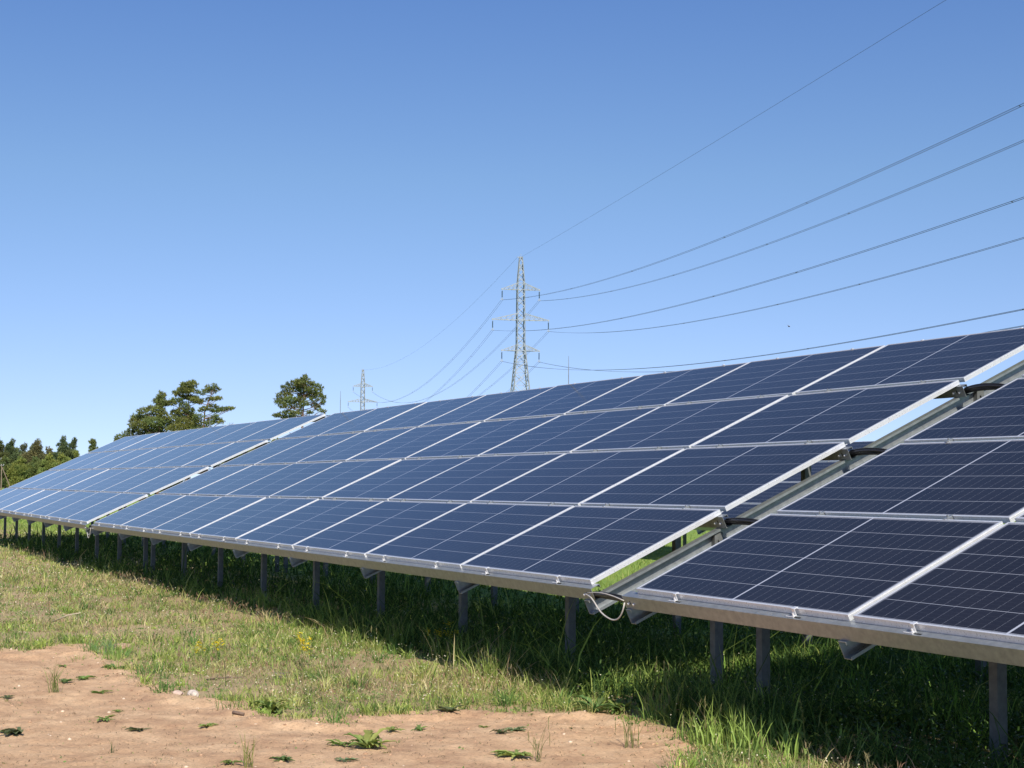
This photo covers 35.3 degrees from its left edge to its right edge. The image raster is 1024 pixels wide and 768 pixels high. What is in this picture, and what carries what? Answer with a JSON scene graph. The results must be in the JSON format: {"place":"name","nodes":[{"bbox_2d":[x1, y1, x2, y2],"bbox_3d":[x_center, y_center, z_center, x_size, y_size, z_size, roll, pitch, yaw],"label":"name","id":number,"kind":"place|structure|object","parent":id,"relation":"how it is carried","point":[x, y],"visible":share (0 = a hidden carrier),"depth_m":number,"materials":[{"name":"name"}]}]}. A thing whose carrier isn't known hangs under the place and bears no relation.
{"place":"outdoors","nodes":[
{"label":"outdoors","id":0,"kind":"place"},
{"bbox_2d":[0,511,1023,767],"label":"grass","id":1,"kind":"structure","parent":0,"point":[514,681],"depth_m":11.73,"materials":[{"name":"green plant"}]},
{"bbox_2d":[0,488,1023,767],"bbox_3d":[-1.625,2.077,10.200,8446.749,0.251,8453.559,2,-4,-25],"label":"ground","id":2,"kind":"structure","parent":0,"point":[78,702],"depth_m":9.08,"materials":[{"name":"soil"}]},
{"bbox_2d":[0,454,11,488],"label":"pine tree","id":3,"kind":"object","parent":2,"relation":"on","point":[5,460],"visible":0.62,"depth_m":401.07,"materials":[{"name":"green plant"}]},
{"bbox_2d":[0,440,13,488],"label":"pine tree","id":4,"kind":"object","parent":2,"relation":"on","point":[2,448],"visible":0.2,"depth_m":418.53,"materials":[{"name":"green plant"}]},
{"bbox_2d":[0,727,23,735],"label":"leafy weed","id":5,"kind":"object","parent":2,"relation":"on","point":[7,731],"visible":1,"depth_m":8.67,"materials":[{"name":"green plant"}]},
{"bbox_2d":[4,438,21,462],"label":"pine tree","id":6,"kind":"object","parent":2,"relation":"on","point":[13,451],"visible":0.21,"depth_m":427.85,"materials":[{"name":"green plant"}]},
{"bbox_2d":[0,627,28,642],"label":"grass tuft","id":7,"kind":"object","parent":2,"relation":"on","point":[16,635],"visible":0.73,"depth_m":13.89,"materials":[{"name":"green plant"}]},
{"bbox_2d":[5,456,34,487],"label":"pine tree","id":8,"kind":"object","parent":2,"relation":"on","point":[15,469],"visible":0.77,"depth_m":398.77,"materials":[{"name":"green plant"}]},
{"bbox_2d":[17,438,44,463],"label":"pine tree","id":9,"kind":"object","parent":2,"relation":"on","point":[36,447],"visible":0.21,"depth_m":412.64,"materials":[{"name":"green plant"}]},
{"bbox_2d":[19,456,43,479],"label":"pine tree","id":10,"kind":"object","parent":2,"relation":"on","point":[35,463],"visible":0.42,"depth_m":400.04,"materials":[{"name":"green plant"}]},
{"bbox_2d":[36,453,57,474],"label":"pine tree","id":11,"kind":"object","parent":2,"relation":"on","point":[47,462],"visible":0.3,"depth_m":398.46,"materials":[{"name":"green plant"}]},
{"bbox_2d":[44,656,69,692],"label":"grass tuft","id":12,"kind":"object","parent":2,"relation":"on","point":[53,683],"visible":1,"depth_m":10.39,"materials":[{"name":"green plant"}]},
{"bbox_2d":[53,452,71,465],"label":"pine tree","id":13,"kind":"object","parent":2,"relation":"on","point":[63,458],"visible":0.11,"depth_m":400.19,"materials":[{"name":"green plant"}]},
{"bbox_2d":[51,435,74,460],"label":"pine tree","id":14,"kind":"object","parent":2,"relation":"on","point":[63,445],"visible":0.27,"depth_m":417.85,"materials":[{"name":"green plant"}]},
{"bbox_2d":[68,437,78,457],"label":"pine tree","id":15,"kind":"object","parent":2,"relation":"on","point":[73,443],"visible":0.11,"depth_m":424.64,"materials":[{"name":"green plant"}]},
{"bbox_2d":[88,438,98,451],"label":"pine tree","id":16,"kind":"object","parent":2,"relation":"on","point":[93,443],"visible":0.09,"depth_m":418.58,"materials":[{"name":"green plant"}]},
{"bbox_2d":[94,638,124,654],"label":"grass tuft","id":17,"kind":"object","parent":2,"relation":"on","point":[105,645],"visible":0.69,"depth_m":12.87,"materials":[{"name":"green plant"}]},
{"bbox_2d":[100,645,120,659],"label":"grass tuft","id":18,"kind":"object","parent":2,"relation":"on","point":[118,651],"visible":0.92,"depth_m":12.43,"materials":[{"name":"green plant"}]},
{"bbox_2d":[126,389,171,493],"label":"pine tree","id":19,"kind":"object","parent":2,"relation":"on","point":[149,422],"visible":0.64,"depth_m":229.25,"materials":[{"name":"green plant"}]},
{"bbox_2d":[0,414,327,573],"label":"solar table","id":20,"kind":"object","parent":2,"relation":"on","point":[82,491],"visible":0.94,"depth_m":29.51,"materials":[{"name":"glass"}]},
{"bbox_2d":[159,378,204,480],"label":"pine tree","id":21,"kind":"object","parent":2,"relation":"on","point":[182,416],"visible":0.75,"depth_m":230.06,"materials":[{"name":"green plant"}]},
{"bbox_2d":[181,578,204,594],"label":"grass tuft","id":22,"kind":"object","parent":2,"relation":"on","point":[193,587],"visible":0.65,"depth_m":19.88,"materials":[{"name":"green plant"}]},
{"bbox_2d":[189,382,235,428],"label":"pine tree","id":23,"kind":"object","parent":2,"relation":"on","point":[214,418],"visible":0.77,"depth_m":227.76,"materials":[{"name":"green plant"}]},
{"bbox_2d":[225,583,249,605],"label":"grass tuft","id":24,"kind":"object","parent":2,"relation":"on","point":[243,601],"visible":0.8,"depth_m":18.34,"materials":[{"name":"green plant"}]},
{"bbox_2d":[235,731,261,767],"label":"grass tuft","id":25,"kind":"object","parent":2,"relation":"on","point":[246,757],"visible":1,"depth_m":7.75,"materials":[{"name":"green plant"}]},
{"bbox_2d":[246,587,265,608],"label":"grass tuft","id":26,"kind":"object","parent":2,"relation":"on","point":[253,598],"visible":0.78,"depth_m":17.79,"materials":[{"name":"green plant"}]},
{"bbox_2d":[251,587,281,612],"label":"grass tuft","id":27,"kind":"object","parent":2,"relation":"on","point":[263,600],"visible":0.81,"depth_m":17.24,"materials":[{"name":"green plant"}]},
{"bbox_2d":[249,699,296,713],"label":"leafy weed","id":28,"kind":"object","parent":2,"relation":"on","point":[273,706],"visible":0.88,"depth_m":9.50,"materials":[{"name":"green plant"}]},
{"bbox_2d":[269,755,294,760],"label":"leafy weed","id":29,"kind":"object","parent":2,"relation":"on","point":[283,758],"visible":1,"depth_m":7.92,"materials":[{"name":"green plant"}]},
{"bbox_2d":[275,589,296,614],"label":"grass tuft","id":30,"kind":"object","parent":2,"relation":"on","point":[282,611],"visible":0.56,"depth_m":16.89,"materials":[{"name":"green plant"}]},
{"bbox_2d":[280,598,313,619],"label":"grass tuft","id":31,"kind":"object","parent":2,"relation":"on","point":[296,611],"visible":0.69,"depth_m":16.23,"materials":[{"name":"green plant"}]},
{"bbox_2d":[272,374,327,427],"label":"pine tree","id":32,"kind":"object","parent":2,"relation":"on","point":[301,385],"visible":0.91,"depth_m":229.68,"materials":[{"name":"green plant"}]},
{"bbox_2d":[295,632,311,664],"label":"yellow flower","id":33,"kind":"object","parent":2,"relation":"on","point":[302,651],"visible":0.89,"depth_m":11.80,"materials":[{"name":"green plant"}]},
{"bbox_2d":[308,599,341,627],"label":"grass tuft","id":34,"kind":"object","parent":2,"relation":"on","point":[322,613],"visible":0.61,"depth_m":15.27,"materials":[{"name":"green plant"}]},
{"bbox_2d":[0,666,673,767],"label":"seedlings","id":35,"kind":"object","parent":2,"relation":"on","point":[379,750],"visible":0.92,"depth_m":8.58,"materials":[{"name":"green plant"}]},
{"bbox_2d":[327,739,353,745],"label":"leafy weed","id":36,"kind":"object","parent":2,"relation":"on","point":[337,743],"visible":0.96,"depth_m":8.37,"materials":[{"name":"green plant"}]},
{"bbox_2d":[1,647,686,767],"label":"soil crumbs","id":37,"kind":"object","parent":2,"relation":"on","point":[570,741],"visible":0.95,"depth_m":8.78,"materials":[{"name":"brown soil"}]},
{"bbox_2d":[325,612,362,635],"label":"grass tuft","id":38,"kind":"object","parent":2,"relation":"on","point":[344,623],"visible":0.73,"depth_m":14.43,"materials":[{"name":"green plant"}]},
{"bbox_2d":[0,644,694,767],"bbox_3d":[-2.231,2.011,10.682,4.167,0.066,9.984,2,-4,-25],"label":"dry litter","id":39,"kind":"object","parent":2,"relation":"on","point":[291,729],"visible":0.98,"depth_m":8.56,"materials":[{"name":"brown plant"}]},
{"bbox_2d":[348,369,377,409],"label":"pylon","id":40,"kind":"object","parent":2,"relation":"on","point":[361,386],"visible":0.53,"depth_m":652.34,"materials":[{"name":"metal"}]},
{"bbox_2d":[342,727,394,748],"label":"leafy weed","id":41,"kind":"object","parent":2,"relation":"on","point":[368,739],"visible":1,"depth_m":8.30,"materials":[{"name":"green plant"}]},
{"bbox_2d":[370,616,414,647],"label":"grass tuft","id":42,"kind":"object","parent":2,"relation":"on","point":[398,635],"visible":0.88,"depth_m":13.21,"materials":[{"name":"green plant"}]},
{"bbox_2d":[423,627,458,654],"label":"grass tuft","id":43,"kind":"object","parent":2,"relation":"on","point":[439,642],"visible":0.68,"depth_m":12.81,"materials":[{"name":"green plant"}]},
{"bbox_2d":[429,637,466,662],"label":"grass tuft","id":44,"kind":"object","parent":2,"relation":"on","point":[446,649],"visible":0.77,"depth_m":12.28,"materials":[{"name":"green plant"}]},
{"bbox_2d":[435,705,463,711],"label":"leafy weed","id":45,"kind":"object","parent":2,"relation":"on","point":[446,708],"visible":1,"depth_m":9.42,"materials":[{"name":"green plant"}]},
{"bbox_2d":[440,630,488,667],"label":"grass tuft","id":46,"kind":"object","parent":2,"relation":"on","point":[465,650],"visible":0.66,"depth_m":11.80,"materials":[{"name":"green plant"}]},
{"bbox_2d":[467,628,516,659],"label":"grass tuft","id":47,"kind":"object","parent":2,"relation":"on","point":[495,642],"visible":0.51,"depth_m":12.15,"materials":[{"name":"green plant"}]},
{"bbox_2d":[463,639,522,680],"bbox_3d":[-0.114,1.911,11.123,0.419,0.297,0.374,-1,-4,12],"label":"grass tuft","id":48,"kind":"object","parent":2,"relation":"on","point":[491,665],"visible":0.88,"depth_m":11.14,"materials":[{"name":"green plant"}]},
{"bbox_2d":[491,749,532,758],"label":"leafy weed","id":49,"kind":"object","parent":2,"relation":"on","point":[507,753],"visible":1,"depth_m":8.03,"materials":[{"name":"green plant"}]},
{"bbox_2d":[500,726,526,730],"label":"leafy weed","id":50,"kind":"object","parent":2,"relation":"on","point":[514,729],"visible":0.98,"depth_m":8.83,"materials":[{"name":"green plant"}]},
{"bbox_2d":[491,256,548,391],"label":"pylon","id":51,"kind":"object","parent":2,"relation":"on","point":[517,320],"visible":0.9,"depth_m":330.69,"materials":[{"name":"metal"}]},
{"bbox_2d":[527,1,943,253],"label":"earth wire","id":52,"kind":"object","parent":51,"relation":"attached to","point":[772,106],"visible":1,"depth_m":155.68,"materials":[{"name":"metal"}]},
{"bbox_2d":[496,197,1023,330],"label":"conductor","id":53,"kind":"object","parent":51,"relation":"hanging from","point":[807,268],"visible":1,"depth_m":132.82,"materials":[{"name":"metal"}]},
{"bbox_2d":[502,309,1023,369],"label":"conductor","id":54,"kind":"object","parent":51,"relation":"hanging from","point":[820,346],"visible":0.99,"depth_m":131.57,"materials":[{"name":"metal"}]},
{"bbox_2d":[505,103,1023,299],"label":"conductor","id":55,"kind":"object","parent":51,"relation":"hanging from","point":[817,197],"visible":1,"depth_m":133.04,"materials":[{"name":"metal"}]},
{"bbox_2d":[544,140,1022,300],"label":"conductor","id":56,"kind":"object","parent":51,"relation":"hanging from","point":[823,222],"visible":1,"depth_m":147.96,"materials":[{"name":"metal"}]},
{"bbox_2d":[547,237,1023,332],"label":"conductor","id":57,"kind":"object","parent":51,"relation":"hanging from","point":[833,290],"visible":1,"depth_m":148.61,"materials":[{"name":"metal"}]},
{"bbox_2d":[524,716,557,761],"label":"grass tuft","id":58,"kind":"object","parent":2,"relation":"on","point":[535,747],"visible":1,"depth_m":7.92,"materials":[{"name":"beige plant"}]},
{"bbox_2d":[91,327,1023,691],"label":"solar table","id":59,"kind":"object","parent":2,"relation":"on","point":[575,491],"visible":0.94,"depth_m":13.17,"materials":[{"name":"glass"}]},
{"bbox_2d":[571,695,619,711],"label":"leafy weed","id":60,"kind":"object","parent":2,"relation":"on","point":[595,705],"visible":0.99,"depth_m":9.45,"materials":[{"name":"green plant"}]},
{"bbox_2d":[594,661,642,696],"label":"grass tuft","id":61,"kind":"object","parent":2,"relation":"on","point":[626,677],"visible":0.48,"depth_m":10.34,"materials":[{"name":"green plant"}]},
{"bbox_2d":[601,698,639,714],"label":"leafy weed","id":62,"kind":"object","parent":2,"relation":"on","point":[618,700],"visible":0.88,"depth_m":9.50,"materials":[{"name":"green plant"}]},
{"bbox_2d":[615,710,648,747],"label":"grass tuft","id":63,"kind":"object","parent":2,"relation":"on","point":[631,734],"visible":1,"depth_m":8.33,"materials":[{"name":"beige plant"}]},
{"bbox_2d":[620,667,659,703],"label":"grass tuft","id":64,"kind":"object","parent":2,"relation":"on","point":[641,692],"visible":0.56,"depth_m":9.96,"materials":[{"name":"green plant"}]},
{"bbox_2d":[620,647,660,689],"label":"grass tuft","id":65,"kind":"object","parent":2,"relation":"on","point":[644,672],"visible":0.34,"depth_m":10.62,"materials":[{"name":"green plant"}]},
{"bbox_2d":[630,665,691,718],"bbox_3d":[0.886,1.789,9.377,0.425,0.316,0.371,2,-4,-25],"label":"grass tuft","id":66,"kind":"object","parent":2,"relation":"on","point":[662,694],"visible":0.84,"depth_m":9.37,"materials":[{"name":"green plant"}]},
{"bbox_2d":[635,657,692,693],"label":"grass tuft","id":67,"kind":"object","parent":2,"relation":"on","point":[666,673],"visible":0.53,"depth_m":10.22,"materials":[{"name":"green plant"}]},
{"bbox_2d":[644,687,699,723],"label":"grass tuft","id":68,"kind":"object","parent":2,"relation":"on","point":[663,705],"visible":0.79,"depth_m":9.23,"materials":[{"name":"green plant"}]},
{"bbox_2d":[677,678,731,712],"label":"grass tuft","id":69,"kind":"object","parent":2,"relation":"on","point":[704,691],"visible":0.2,"depth_m":9.30,"materials":[{"name":"green plant"}]},
{"bbox_2d":[693,717,723,747],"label":"grass tuft","id":70,"kind":"object","parent":2,"relation":"on","point":[713,735],"visible":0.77,"depth_m":8.30,"materials":[{"name":"green plant"}]},
{"bbox_2d":[676,695,744,747],"bbox_3d":[1.011,1.758,8.384,0.400,0.272,0.279,-1,-4,22],"label":"grass tuft","id":71,"kind":"object","parent":2,"relation":"on","point":[705,724],"visible":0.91,"depth_m":8.39,"materials":[{"name":"green plant"}]},
{"bbox_2d":[682,660,748,696],"bbox_3d":[1.240,1.833,9.831,0.458,0.284,0.378,-1,-4,25],"label":"grass tuft","id":72,"kind":"object","parent":2,"relation":"on","point":[691,678],"visible":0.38,"depth_m":9.85,"materials":[{"name":"green plant"}]},
{"bbox_2d":[689,702,749,735],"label":"grass tuft","id":73,"kind":"object","parent":2,"relation":"on","point":[705,716],"visible":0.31,"depth_m":8.80,"materials":[{"name":"green plant"}]},
{"bbox_2d":[710,701,753,740],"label":"grass tuft","id":74,"kind":"object","parent":2,"relation":"on","point":[729,720],"visible":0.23,"depth_m":8.49,"materials":[{"name":"green plant"}]},
{"bbox_2d":[702,694,764,747],"bbox_3d":[1.127,1.736,8.270,0.379,0.293,0.386,2,-4,-25],"label":"grass tuft","id":75,"kind":"object","parent":2,"relation":"on","point":[731,717],"visible":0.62,"depth_m":8.28,"materials":[{"name":"green plant"}]},
{"bbox_2d":[711,688,762,726],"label":"grass tuft","id":76,"kind":"object","parent":2,"relation":"on","point":[727,705],"visible":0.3,"depth_m":8.87,"materials":[{"name":"green plant"}]},
{"bbox_2d":[723,655,754,680],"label":"grass tuft","id":77,"kind":"object","parent":2,"relation":"on","point":[739,668],"visible":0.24,"depth_m":10.84,"materials":[{"name":"green plant"}]},
{"bbox_2d":[726,720,763,752],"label":"grass tuft","id":78,"kind":"object","parent":2,"relation":"on","point":[749,738],"visible":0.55,"depth_m":8.15,"materials":[{"name":"green plant"}]},
{"bbox_2d":[729,712,774,759],"bbox_3d":[1.178,1.740,8.006,0.259,0.249,0.252,-1,-4,20],"label":"grass tuft","id":79,"kind":"object","parent":2,"relation":"on","point":[744,742],"visible":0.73,"depth_m":7.98,"materials":[{"name":"green plant"}]},
{"bbox_2d":[739,673,799,704],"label":"grass tuft","id":80,"kind":"object","parent":2,"relation":"on","point":[770,691],"visible":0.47,"depth_m":9.33,"materials":[{"name":"green plant"}]},
{"bbox_2d":[746,708,792,743],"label":"grass tuft","id":81,"kind":"object","parent":2,"relation":"on","point":[768,724],"visible":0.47,"depth_m":8.34,"materials":[{"name":"green plant"}]},
{"bbox_2d":[683,441,873,545],"bbox_3d":[4.662,2.833,34.977,3.927,3.127,16.135,2,-4,-25],"label":"solar table","id":82,"kind":"object","parent":2,"relation":"on","point":[767,494],"visible":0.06,"depth_m":32.60,"materials":[{"name":"glass"}]},
{"bbox_2d":[768,711,801,749],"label":"grass tuft","id":83,"kind":"object","parent":2,"relation":"on","point":[782,731],"visible":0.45,"depth_m":8.19,"materials":[{"name":"green plant"}]},
{"bbox_2d":[756,717,817,763],"bbox_3d":[1.338,1.731,7.815,0.327,0.249,0.237,-2,-4,33],"label":"grass tuft","id":84,"kind":"object","parent":2,"relation":"on","point":[786,752],"visible":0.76,"depth_m":7.85,"materials":[{"name":"green plant"}]},
{"bbox_2d":[776,725,808,755],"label":"grass tuft","id":85,"kind":"object","parent":2,"relation":"on","point":[791,741],"visible":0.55,"depth_m":8.00,"materials":[{"name":"green plant"}]},
{"bbox_2d":[792,699,807,754],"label":"seed stalk","id":86,"kind":"object","parent":2,"relation":"on","point":[805,749],"visible":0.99,"depth_m":7.83,"materials":[{"name":"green plant"}]},
{"bbox_2d":[778,649,834,669],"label":"grass tuft","id":87,"kind":"object","parent":2,"relation":"on","point":[815,660],"visible":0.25,"depth_m":11.38,"materials":[{"name":"green plant"}]},
{"bbox_2d":[622,374,1023,767],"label":"solar table","id":88,"kind":"object","parent":2,"relation":"on","point":[908,542],"visible":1,"depth_m":8.15,"materials":[{"name":"glass"}]},
{"bbox_2d":[585,592,624,620],"bbox_3d":[0.537,1.289,9.329,0.017,0.153,0.484,2,-4,-26],"label":"loose cable","id":89,"kind":"object","parent":88,"relation":"hanging from","point":[600,610],"visible":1,"depth_m":9.30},
{"bbox_2d":[593,591,623,601],"bbox_3d":[0.594,1.241,9.344,0.080,0.058,0.634,2,-4,-25],"label":"cable conduit","id":90,"kind":"object","parent":88,"relation":"attached to","point":[600,595],"visible":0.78,"depth_m":9.35,"materials":[{"name":"black rubber"}]},
{"bbox_2d":[724,517,757,524],"bbox_3d":[1.436,0.843,9.760,0.082,0.063,0.635,2,-4,-25],"label":"cable conduit","id":91,"kind":"object","parent":88,"relation":"attached to","point":[739,521],"visible":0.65,"depth_m":9.80,"materials":[{"name":"black plastic"}]},
{"bbox_2d":[849,448,886,456],"bbox_3d":[2.295,0.438,10.184,0.084,0.068,0.636,2,-4,-25],"label":"cable conduit","id":92,"kind":"object","parent":88,"relation":"attached to","point":[865,451],"visible":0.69,"depth_m":10.21,"materials":[{"name":"black plastic"}]},
{"bbox_2d":[964,383,1003,393],"bbox_3d":[3.153,0.032,10.608,0.087,0.074,0.636,2,-4,-25],"label":"cable conduit","id":93,"kind":"object","parent":88,"relation":"attached to","point":[981,387],"visible":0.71,"depth_m":10.63,"materials":[{"name":"black plastic"}]},
{"bbox_2d":[825,721,861,755],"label":"grass tuft","id":94,"kind":"object","parent":2,"relation":"on","point":[843,739],"visible":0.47,"depth_m":7.91,"materials":[{"name":"green plant"}]},
{"bbox_2d":[826,667,872,691],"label":"grass tuft","id":95,"kind":"object","parent":2,"relation":"on","point":[853,683],"visible":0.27,"depth_m":10.33,"materials":[{"name":"green plant"}]},
{"bbox_2d":[852,718,893,767],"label":"grass tuft","id":96,"kind":"object","parent":2,"relation":"on","point":[873,741],"visible":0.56,"depth_m":7.87,"materials":[{"name":"green plant"}]},
{"bbox_2d":[902,655,948,687],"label":"grass tuft","id":97,"kind":"object","parent":2,"relation":"on","point":[918,668],"visible":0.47,"depth_m":10.76,"materials":[{"name":"green plant"}]},
{"bbox_2d":[932,696,988,736],"bbox_3d":[2.455,1.794,8.759,0.346,0.245,0.318,-1,-4,20],"label":"grass tuft","id":98,"kind":"object","parent":2,"relation":"on","point":[961,713],"visible":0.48,"depth_m":8.78,"materials":[{"name":"green plant"}]},
{"bbox_2d":[949,710,988,749],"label":"grass tuft","id":99,"kind":"object","parent":2,"relation":"on","point":[979,732],"visible":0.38,"depth_m":8.35,"materials":[{"name":"green plant"}]},
{"bbox_2d":[0,529,1023,767],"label":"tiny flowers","id":100,"kind":"object","parent":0,"point":[383,658],"visible":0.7,"depth_m":11.46,"materials":[{"name":"white plant"}]},
{"bbox_2d":[0,0,1023,481],"label":"sky","id":101,"kind":"structure","parent":0,"point":[249,198],"materials":[{"name":"blue"}]},
{"bbox_2d":[96,523,976,636],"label":"grass clippings","id":102,"kind":"object","parent":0,"point":[459,568],"depth_m":11.54,"materials":[{"name":"green plant"}]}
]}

